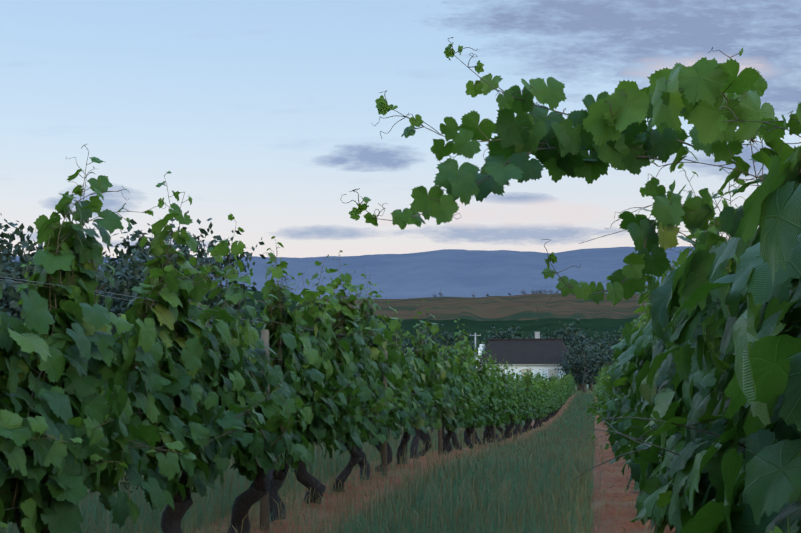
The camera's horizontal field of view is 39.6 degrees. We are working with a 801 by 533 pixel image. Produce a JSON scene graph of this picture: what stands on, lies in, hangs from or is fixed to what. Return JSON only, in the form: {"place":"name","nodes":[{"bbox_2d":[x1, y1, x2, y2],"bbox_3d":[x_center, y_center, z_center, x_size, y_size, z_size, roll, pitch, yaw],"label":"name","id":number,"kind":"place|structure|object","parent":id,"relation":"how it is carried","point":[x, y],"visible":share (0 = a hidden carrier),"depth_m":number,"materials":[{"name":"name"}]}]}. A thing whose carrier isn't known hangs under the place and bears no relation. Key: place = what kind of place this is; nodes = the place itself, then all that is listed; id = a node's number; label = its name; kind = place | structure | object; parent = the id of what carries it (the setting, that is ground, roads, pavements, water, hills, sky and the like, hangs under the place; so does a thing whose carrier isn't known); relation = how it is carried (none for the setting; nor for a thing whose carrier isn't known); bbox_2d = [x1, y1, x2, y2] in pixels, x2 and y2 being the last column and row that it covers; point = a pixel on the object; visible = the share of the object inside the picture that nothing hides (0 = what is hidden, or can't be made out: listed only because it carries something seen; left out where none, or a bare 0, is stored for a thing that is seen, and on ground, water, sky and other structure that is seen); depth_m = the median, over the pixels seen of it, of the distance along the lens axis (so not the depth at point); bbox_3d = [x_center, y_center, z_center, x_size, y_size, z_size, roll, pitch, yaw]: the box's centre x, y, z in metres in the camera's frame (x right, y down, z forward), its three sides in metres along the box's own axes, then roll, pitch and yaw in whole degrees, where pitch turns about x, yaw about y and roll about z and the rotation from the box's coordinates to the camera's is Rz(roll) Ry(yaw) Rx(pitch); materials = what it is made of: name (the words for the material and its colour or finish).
{"place":"outdoors","nodes":[
{"label":"outdoors","id":0,"kind":"place"},
{"bbox_2d":[0,387,666,532],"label":"grass","id":1,"kind":"structure","parent":0,"point":[561,451],"depth_m":9.68,"materials":[{"name":"green plant"}]},
{"bbox_2d":[8,246,694,298],"bbox_3d":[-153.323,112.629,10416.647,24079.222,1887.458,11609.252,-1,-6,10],"label":"mountains","id":2,"kind":"structure","parent":0,"point":[459,273],"depth_m":13515.78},
{"bbox_2d":[82,384,674,532],"bbox_3d":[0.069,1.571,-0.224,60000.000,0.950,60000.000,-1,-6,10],"label":"ground","id":3,"kind":"structure","parent":0,"point":[587,388],"depth_m":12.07,"materials":[{"name":"brown soil"}]},
{"bbox_2d":[0,270,28,326],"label":"tree","id":4,"kind":"object","parent":3,"relation":"on","point":[2,308],"visible":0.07,"depth_m":121.03,"materials":[{"name":"green plant"}]},
{"bbox_2d":[0,254,32,320],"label":"tree","id":5,"kind":"object","parent":3,"relation":"on","point":[12,300],"visible":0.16,"depth_m":122.17,"materials":[{"name":"green plant"}]},
{"bbox_2d":[0,259,33,319],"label":"tree","id":6,"kind":"object","parent":3,"relation":"on","point":[7,296],"visible":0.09,"depth_m":125.03,"materials":[{"name":"green plant"}]},
{"bbox_2d":[0,248,35,277],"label":"tree","id":7,"kind":"object","parent":3,"relation":"on","point":[23,257],"visible":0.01,"depth_m":190.31,"materials":[{"name":"green plant"}]},
{"bbox_2d":[16,261,32,325],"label":"vine","id":8,"kind":"object","parent":3,"relation":"on","point":[22,287],"visible":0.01,"depth_m":10.29,"materials":[{"name":"green plant"}]},
{"bbox_2d":[0,213,83,532],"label":"vine","id":9,"kind":"object","parent":3,"relation":"on","point":[46,437],"visible":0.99,"depth_m":4.10,"materials":[{"name":"green plant"}]},
{"bbox_2d":[0,223,108,318],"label":"tree","id":10,"kind":"object","parent":3,"relation":"on","point":[15,252],"visible":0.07,"depth_m":136.54,"materials":[{"name":"green plant"}]},
{"bbox_2d":[0,219,116,274],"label":"tree","id":11,"kind":"object","parent":3,"relation":"on","point":[21,228],"visible":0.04,"depth_m":200.20,"materials":[{"name":"green plant"}]},
{"bbox_2d":[0,144,197,532],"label":"vine","id":12,"kind":"object","parent":3,"relation":"on","point":[80,336],"visible":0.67,"depth_m":4.78,"materials":[{"name":"green plant"}]},
{"bbox_2d":[65,266,133,311],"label":"tree","id":13,"kind":"object","parent":3,"relation":"on","point":[100,302],"visible":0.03,"depth_m":150.27,"materials":[{"name":"green plant"}]},
{"bbox_2d":[90,358,118,397],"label":"vine","id":14,"kind":"object","parent":3,"relation":"on","point":[102,391],"visible":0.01,"depth_m":11.43,"materials":[{"name":"green plant"}]},
{"bbox_2d":[109,303,127,335],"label":"tree","id":15,"kind":"object","parent":3,"relation":"on","point":[114,326],"visible":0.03,"depth_m":125.08,"materials":[{"name":"green plant"}]},
{"bbox_2d":[98,257,139,283],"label":"tree","id":16,"kind":"object","parent":3,"relation":"on","point":[110,265],"depth_m":182.48,"materials":[{"name":"green plant"}]},
{"bbox_2d":[57,238,225,308],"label":"tree","id":17,"kind":"object","parent":3,"relation":"on","point":[121,253],"visible":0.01,"depth_m":160.64,"materials":[{"name":"green plant"}]},
{"bbox_2d":[97,240,219,340],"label":"tree","id":18,"kind":"object","parent":3,"relation":"on","point":[126,282],"visible":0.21,"depth_m":126.72,"materials":[{"name":"green plant"}]},
{"bbox_2d":[84,219,244,334],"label":"tree","id":19,"kind":"object","parent":3,"relation":"on","point":[126,244],"visible":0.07,"depth_m":167.28,"materials":[{"name":"green plant"}]},
{"bbox_2d":[102,231,251,323],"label":"tree","id":20,"kind":"object","parent":3,"relation":"on","point":[103,253],"depth_m":206.47,"materials":[{"name":"green plant"}]},
{"bbox_2d":[116,245,260,348],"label":"tree","id":21,"kind":"object","parent":3,"relation":"on","point":[209,301],"visible":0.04,"depth_m":163.38,"materials":[{"name":"green plant"}]},
{"bbox_2d":[89,171,292,532],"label":"vine","id":22,"kind":"object","parent":3,"relation":"on","point":[187,423],"visible":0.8,"depth_m":5.86,"materials":[{"name":"green plant"}]},
{"bbox_2d":[120,211,285,340],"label":"tree","id":23,"kind":"object","parent":3,"relation":"on","point":[225,262],"visible":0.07,"depth_m":179.87,"materials":[{"name":"green plant"}]},
{"bbox_2d":[192,301,221,380],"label":"vine","id":24,"kind":"object","parent":3,"relation":"on","point":[198,336],"visible":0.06,"depth_m":14.72,"materials":[{"name":"green plant"}]},
{"bbox_2d":[177,214,305,532],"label":"vine","id":25,"kind":"object","parent":3,"relation":"on","point":[266,446],"visible":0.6,"depth_m":6.80,"materials":[{"name":"green plant"}]},
{"bbox_2d":[217,236,368,521],"bbox_3d":[-0.775,0.899,8.103,0.921,2.241,1.240,-1,-6,10],"label":"vine","id":26,"kind":"object","parent":3,"relation":"on","point":[278,347],"visible":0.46,"depth_m":8.16,"materials":[{"name":"green plant"}]},
{"bbox_2d":[285,254,392,503],"bbox_3d":[-0.539,1.008,9.149,1.095,2.240,1.206,-1,-6,10],"label":"vine","id":27,"kind":"object","parent":3,"relation":"on","point":[342,375],"visible":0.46,"depth_m":9.04,"materials":[{"name":"green plant"}]},
{"bbox_2d":[310,250,411,491],"bbox_3d":[-0.360,1.020,10.258,0.999,2.373,1.233,-1,-6,10],"label":"vine","id":28,"kind":"object","parent":3,"relation":"on","point":[366,427],"visible":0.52,"depth_m":10.12,"materials":[{"name":"green plant"}]},
{"bbox_2d":[313,274,412,479],"bbox_3d":[-0.453,1.158,11.390,1.112,2.344,1.244,-1,-6,10],"label":"vine","id":29,"kind":"object","parent":3,"relation":"on","point":[401,418],"visible":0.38,"depth_m":11.37,"materials":[{"name":"green plant"}]},
{"bbox_2d":[0,276,800,530],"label":"trellis","id":30,"kind":"object","parent":3,"relation":"on","point":[264,509],"visible":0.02,"depth_m":7.63,"materials":[{"name":"brown wood"}]},
{"bbox_2d":[105,292,146,407],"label":"vine","id":31,"kind":"object","parent":30,"relation":"attached to","point":[116,386],"visible":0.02,"depth_m":12.12,"materials":[{"name":"green plant"}]},
{"bbox_2d":[504,367,521,435],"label":"vine","id":32,"kind":"object","parent":30,"relation":"attached to","point":[519,416],"visible":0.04,"depth_m":30.80,"materials":[{"name":"green plant"}]},
{"bbox_2d":[506,362,527,434],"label":"vine","id":33,"kind":"object","parent":30,"relation":"attached to","point":[523,418],"visible":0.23,"depth_m":31.76,"materials":[{"name":"green plant"}]},
{"bbox_2d":[515,367,533,431],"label":"vine","id":34,"kind":"object","parent":30,"relation":"attached to","point":[527,400],"visible":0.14,"depth_m":33.91,"materials":[{"name":"green plant"}]},
{"bbox_2d":[533,382,543,428],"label":"vine","id":35,"kind":"object","parent":30,"relation":"attached to","point":[537,420],"visible":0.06,"depth_m":41.50,"materials":[{"name":"green plant"}]},
{"bbox_2d":[550,372,559,415],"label":"vine","id":36,"kind":"object","parent":30,"relation":"attached to","point":[555,387],"visible":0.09,"depth_m":59.91,"materials":[{"name":"green plant"}]},
{"bbox_2d":[555,377,562,412],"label":"vine","id":37,"kind":"object","parent":30,"relation":"attached to","point":[558,389],"visible":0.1,"depth_m":64.14,"materials":[{"name":"green plant"}]},
{"bbox_2d":[592,386,610,415],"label":"vine","id":38,"kind":"object","parent":30,"relation":"attached to","point":[598,405],"visible":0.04,"depth_m":16.86,"materials":[{"name":"green plant"}]},
{"bbox_2d":[393,336,412,359],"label":"tree","id":39,"kind":"object","parent":3,"relation":"on","point":[402,345],"visible":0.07,"depth_m":164.24,"materials":[{"name":"green plant"}]},
{"bbox_2d":[356,290,454,471],"bbox_3d":[0.062,1.359,12.365,1.104,2.200,1.261,0,-4,14],"label":"vine","id":40,"kind":"object","parent":3,"relation":"on","point":[420,418],"visible":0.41,"depth_m":12.38,"materials":[{"name":"green plant"}]},
{"bbox_2d":[380,313,452,464],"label":"vine","id":41,"kind":"object","parent":3,"relation":"on","point":[406,438],"visible":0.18,"depth_m":13.41,"materials":[{"name":"green plant"}]},
{"bbox_2d":[391,313,471,458],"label":"vine","id":42,"kind":"object","parent":3,"relation":"on","point":[428,385],"visible":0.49,"depth_m":14.66,"materials":[{"name":"green plant"}]},
{"bbox_2d":[402,314,466,360],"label":"tree","id":43,"kind":"object","parent":3,"relation":"on","point":[446,340],"visible":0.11,"depth_m":159.80,"materials":[{"name":"green plant"}]},
{"bbox_2d":[427,342,458,362],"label":"tree","id":44,"kind":"object","parent":3,"relation":"on","point":[448,353],"visible":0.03,"depth_m":139.86,"materials":[{"name":"green plant"}]},
{"bbox_2d":[417,299,479,455],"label":"vine","id":45,"kind":"object","parent":3,"relation":"on","point":[455,392],"visible":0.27,"depth_m":15.57,"materials":[{"name":"green plant"}]},
{"bbox_2d":[424,343,475,451],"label":"vine","id":46,"kind":"object","parent":3,"relation":"on","point":[467,417],"visible":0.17,"depth_m":17.72,"materials":[{"name":"green plant"}]},
{"bbox_2d":[427,343,485,454],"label":"vine","id":47,"kind":"object","parent":3,"relation":"on","point":[460,411],"visible":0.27,"depth_m":16.52,"materials":[{"name":"green plant"}]},
{"bbox_2d":[443,330,481,367],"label":"tree","id":48,"kind":"object","parent":3,"relation":"on","point":[460,338],"visible":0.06,"depth_m":150.38,"materials":[{"name":"green plant"}]},
{"bbox_2d":[444,335,482,449],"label":"vine","id":49,"kind":"object","parent":3,"relation":"on","point":[465,381],"visible":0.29,"depth_m":18.78,"materials":[{"name":"green plant"}]},
{"bbox_2d":[450,337,485,359],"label":"tree","id":50,"kind":"object","parent":3,"relation":"on","point":[473,347],"visible":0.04,"depth_m":133.10,"materials":[{"name":"green plant"}]},
{"bbox_2d":[454,319,487,440],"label":"vine","id":51,"kind":"object","parent":3,"relation":"on","point":[465,351],"visible":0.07,"depth_m":21.07,"materials":[{"name":"green plant"}]},
{"bbox_2d":[454,329,488,448],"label":"vine","id":52,"kind":"object","parent":3,"relation":"on","point":[477,416],"visible":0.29,"depth_m":19.73,"materials":[{"name":"green plant"}]},
{"bbox_2d":[472,341,503,444],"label":"vine","id":53,"kind":"object","parent":3,"relation":"on","point":[483,370],"visible":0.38,"depth_m":22.02,"materials":[{"name":"green plant"}]},
{"bbox_2d":[477,371,508,441],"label":"vine","id":54,"kind":"object","parent":3,"relation":"on","point":[505,418],"visible":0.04,"depth_m":25.23,"materials":[{"name":"green plant"}]},
{"bbox_2d":[481,340,505,442],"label":"vine","id":55,"kind":"object","parent":3,"relation":"on","point":[502,399],"visible":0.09,"depth_m":24.30,"materials":[{"name":"green plant"}]},
{"bbox_2d":[462,326,530,344],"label":"tree","id":56,"kind":"object","parent":3,"relation":"on","point":[496,336],"visible":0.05,"depth_m":146.24,"materials":[{"name":"green plant"}]},
{"bbox_2d":[481,360,517,444],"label":"vine","id":57,"kind":"object","parent":3,"relation":"on","point":[499,410],"visible":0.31,"depth_m":23.10,"materials":[{"name":"green plant"}]},
{"bbox_2d":[486,353,515,441],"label":"vine","id":58,"kind":"object","parent":3,"relation":"on","point":[498,369],"visible":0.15,"depth_m":26.39,"materials":[{"name":"green plant"}]},
{"bbox_2d":[488,324,528,338],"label":"tree","id":59,"kind":"object","parent":3,"relation":"on","point":[512,333],"visible":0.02,"depth_m":170.64,"materials":[{"name":"green plant"}]},
{"bbox_2d":[497,358,519,439],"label":"vine","id":60,"kind":"object","parent":3,"relation":"on","point":[508,429],"visible":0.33,"depth_m":27.30,"materials":[{"name":"green plant"}]},
{"bbox_2d":[496,372,521,434],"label":"vine","id":61,"kind":"object","parent":3,"relation":"on","point":[500,429],"visible":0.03,"depth_m":28.61,"materials":[{"name":"green plant"}]},
{"bbox_2d":[507,375,532,423],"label":"vine","id":62,"kind":"object","parent":3,"relation":"on","point":[515,383],"visible":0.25,"depth_m":29.77,"materials":[{"name":"green plant"}]},
{"bbox_2d":[476,332,569,380],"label":"house","id":63,"kind":"structure","parent":3,"relation":"on","point":[536,353],"depth_m":126.09,"materials":[{"name":"white paint"}]},
{"bbox_2d":[512,376,536,420],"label":"vine","id":64,"kind":"object","parent":3,"relation":"on","point":[525,393],"visible":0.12,"depth_m":32.99,"materials":[{"name":"green plant"}]},
{"bbox_2d":[522,385,544,432],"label":"vine","id":65,"kind":"object","parent":3,"relation":"on","point":[525,425],"visible":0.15,"depth_m":35.04,"materials":[{"name":"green plant"}]},
{"bbox_2d":[526,366,540,427],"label":"vine","id":66,"kind":"object","parent":3,"relation":"on","point":[534,391],"visible":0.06,"depth_m":40.54,"materials":[{"name":"green plant"}]},
{"bbox_2d":[523,366,548,431],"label":"vine","id":67,"kind":"object","parent":3,"relation":"on","point":[529,383],"visible":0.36,"depth_m":36.03,"materials":[{"name":"green plant"}]},
{"bbox_2d":[534,369,549,424],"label":"vine","id":68,"kind":"object","parent":3,"relation":"on","point":[543,401],"visible":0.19,"depth_m":42.58,"materials":[{"name":"green plant"}]},
{"bbox_2d":[536,380,548,426],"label":"vine","id":69,"kind":"object","parent":3,"relation":"on","point":[539,422],"visible":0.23,"depth_m":44.68,"materials":[{"name":"green plant"}]},
{"bbox_2d":[536,371,548,421],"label":"vine","id":70,"kind":"object","parent":3,"relation":"on","point":[547,401],"visible":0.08,"depth_m":47.07,"materials":[{"name":"green plant"}]},
{"bbox_2d":[537,374,551,420],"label":"vine","id":71,"kind":"object","parent":3,"relation":"on","point":[544,393],"visible":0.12,"depth_m":48.03,"materials":[{"name":"green plant"}]},
{"bbox_2d":[543,381,553,421],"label":"vine","id":72,"kind":"object","parent":3,"relation":"on","point":[546,419],"visible":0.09,"depth_m":50.13,"materials":[{"name":"green plant"}]},
{"bbox_2d":[540,374,559,422],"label":"vine","id":73,"kind":"object","parent":3,"relation":"on","point":[545,392],"visible":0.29,"depth_m":49.12,"materials":[{"name":"green plant"}]},
{"bbox_2d":[547,383,554,420],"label":"vine","id":74,"kind":"object","parent":3,"relation":"on","point":[549,390],"visible":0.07,"depth_m":52.39,"materials":[{"name":"green plant"}]},
{"bbox_2d":[546,384,561,413],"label":"vine","id":75,"kind":"object","parent":3,"relation":"on","point":[552,398],"visible":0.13,"depth_m":51.36,"materials":[{"name":"green plant"}]},
{"bbox_2d":[550,386,565,416],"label":"vine","id":76,"kind":"object","parent":3,"relation":"on","point":[554,399],"visible":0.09,"depth_m":55.77,"materials":[{"name":"green plant"}]},
{"bbox_2d":[550,375,566,412],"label":"vine","id":77,"kind":"object","parent":3,"relation":"on","point":[554,377],"visible":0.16,"depth_m":63.38,"materials":[{"name":"green plant"}]},
{"bbox_2d":[540,318,602,350],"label":"tree","id":78,"kind":"object","parent":3,"relation":"on","point":[567,336],"visible":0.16,"depth_m":149.79,"materials":[{"name":"green plant"}]},
{"bbox_2d":[552,338,604,391],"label":"tree","id":79,"kind":"object","parent":3,"relation":"on","point":[578,387],"visible":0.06,"depth_m":122.09,"materials":[{"name":"green plant"}]},
{"bbox_2d":[556,340,604,392],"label":"tree","id":80,"kind":"object","parent":3,"relation":"on","point":[581,366],"visible":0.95,"depth_m":114.05,"materials":[{"name":"green plant"}]},
{"bbox_2d":[565,330,599,389],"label":"tree","id":81,"kind":"object","parent":3,"relation":"on","point":[581,338],"visible":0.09,"depth_m":132.38,"materials":[{"name":"green plant"}]},
{"bbox_2d":[557,340,614,391],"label":"tree","id":82,"kind":"object","parent":3,"relation":"on","point":[600,360],"visible":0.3,"depth_m":118.01,"materials":[{"name":"green plant"}]},
{"bbox_2d":[573,334,611,389],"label":"tree","id":83,"kind":"object","parent":3,"relation":"on","point":[595,343],"visible":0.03,"depth_m":138.42,"materials":[{"name":"green plant"}]},
{"bbox_2d":[584,372,610,424],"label":"vine","id":84,"kind":"object","parent":3,"relation":"on","point":[599,373],"visible":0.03,"depth_m":23.33,"materials":[{"name":"green plant"}]},
{"bbox_2d":[584,376,610,418],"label":"vine","id":85,"kind":"object","parent":3,"relation":"on","point":[602,391],"visible":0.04,"depth_m":30.61,"materials":[{"name":"green plant"}]},
{"bbox_2d":[575,326,622,370],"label":"tree","id":86,"kind":"object","parent":3,"relation":"on","point":[609,344],"visible":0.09,"depth_m":150.45,"materials":[{"name":"green plant"}]},
{"bbox_2d":[589,362,611,415],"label":"vine","id":87,"kind":"object","parent":3,"relation":"on","point":[605,369],"visible":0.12,"depth_m":36.17,"materials":[{"name":"green plant"}]},
{"bbox_2d":[589,339,614,366],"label":"tree","id":88,"kind":"object","parent":3,"relation":"on","point":[608,353],"visible":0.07,"depth_m":124.35,"materials":[{"name":"green plant"}]},
{"bbox_2d":[586,331,622,423],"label":"vine","id":89,"kind":"object","parent":3,"relation":"on","point":[590,410],"visible":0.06,"depth_m":18.92,"materials":[{"name":"green plant"}]},
{"bbox_2d":[596,300,644,427],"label":"vine","id":90,"kind":"object","parent":3,"relation":"on","point":[609,412],"visible":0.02,"depth_m":14.44,"materials":[{"name":"green plant"}]},
{"bbox_2d":[597,284,652,452],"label":"vine","id":91,"kind":"object","parent":3,"relation":"on","point":[617,353],"visible":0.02,"depth_m":9.14,"materials":[{"name":"green plant"}]},
{"bbox_2d":[599,304,650,443],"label":"vine","id":92,"kind":"object","parent":3,"relation":"on","point":[608,371],"visible":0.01,"depth_m":10.38,"materials":[{"name":"green plant"}]},
{"bbox_2d":[612,312,641,387],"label":"vine","id":93,"kind":"object","parent":3,"relation":"on","point":[613,369],"depth_m":15.87,"materials":[{"name":"green plant"}]},
{"bbox_2d":[600,277,659,425],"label":"vine","id":94,"kind":"object","parent":3,"relation":"on","point":[642,318],"visible":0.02,"depth_m":11.44,"materials":[{"name":"green plant"}]},
{"bbox_2d":[591,261,676,463],"bbox_3d":[1.864,0.954,8.034,0.968,2.058,1.267,-1,-6,10],"label":"vine","id":95,"kind":"object","parent":3,"relation":"on","point":[652,283],"visible":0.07,"depth_m":7.98,"materials":[{"name":"green plant"}]},
{"bbox_2d":[634,289,649,328],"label":"vine","id":96,"kind":"object","parent":3,"relation":"on","point":[638,325],"visible":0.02,"depth_m":13.49,"materials":[{"name":"green plant"}]},
{"bbox_2d":[610,248,690,479],"bbox_3d":[1.889,0.891,6.926,1.133,2.038,1.266,-1,-6,10],"label":"vine","id":97,"kind":"object","parent":3,"relation":"on","point":[625,345],"visible":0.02,"depth_m":6.83,"materials":[{"name":"green plant"}]},
{"bbox_2d":[579,166,744,532],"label":"vine","id":98,"kind":"object","parent":3,"relation":"on","point":[641,473],"visible":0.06,"depth_m":4.75,"materials":[{"name":"green plant"}]},
{"bbox_2d":[340,37,774,321],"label":"shoots","id":99,"kind":"object","parent":98,"relation":"attached to","point":[614,130],"visible":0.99,"depth_m":3.90,"materials":[{"name":"green plant"}]},
{"bbox_2d":[599,163,734,508],"bbox_3d":[1.540,0.607,5.908,0.964,2.339,1.314,-1,-6,10],"label":"vine","id":100,"kind":"object","parent":3,"relation":"on","point":[646,353],"visible":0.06,"depth_m":5.92,"materials":[{"name":"green plant"}]},
{"bbox_2d":[574,47,799,532],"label":"vine","id":101,"kind":"object","parent":3,"relation":"on","point":[729,219],"visible":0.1,"depth_m":3.73,"materials":[{"name":"green plant"}]},
{"bbox_2d":[593,99,800,532],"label":"vine","id":102,"kind":"object","parent":3,"relation":"on","point":[682,283],"visible":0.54,"depth_m":2.65,"materials":[{"name":"green plant"}]},
{"bbox_2d":[665,155,800,532],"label":"vine","id":103,"kind":"object","parent":3,"relation":"on","point":[767,365],"visible":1,"depth_m":1.52,"materials":[{"name":"green plant"}]},
{"bbox_2d":[0,0,800,257],"label":"sky","id":104,"kind":"structure","parent":0,"point":[263,113],"materials":[{"name":"blue"}]},
{"bbox_2d":[218,284,639,352],"bbox_3d":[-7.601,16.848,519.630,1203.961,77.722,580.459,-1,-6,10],"label":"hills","id":105,"kind":"structure","parent":0,"point":[600,326],"depth_m":699.13,"materials":[{"name":"green plant"}]},
{"bbox_2d":[304,293,648,320],"bbox_3d":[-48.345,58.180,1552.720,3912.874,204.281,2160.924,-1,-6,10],"label":"hills","id":106,"kind":"structure","parent":0,"point":[516,307],"depth_m":1696.01,"materials":[{"name":"green plant"}]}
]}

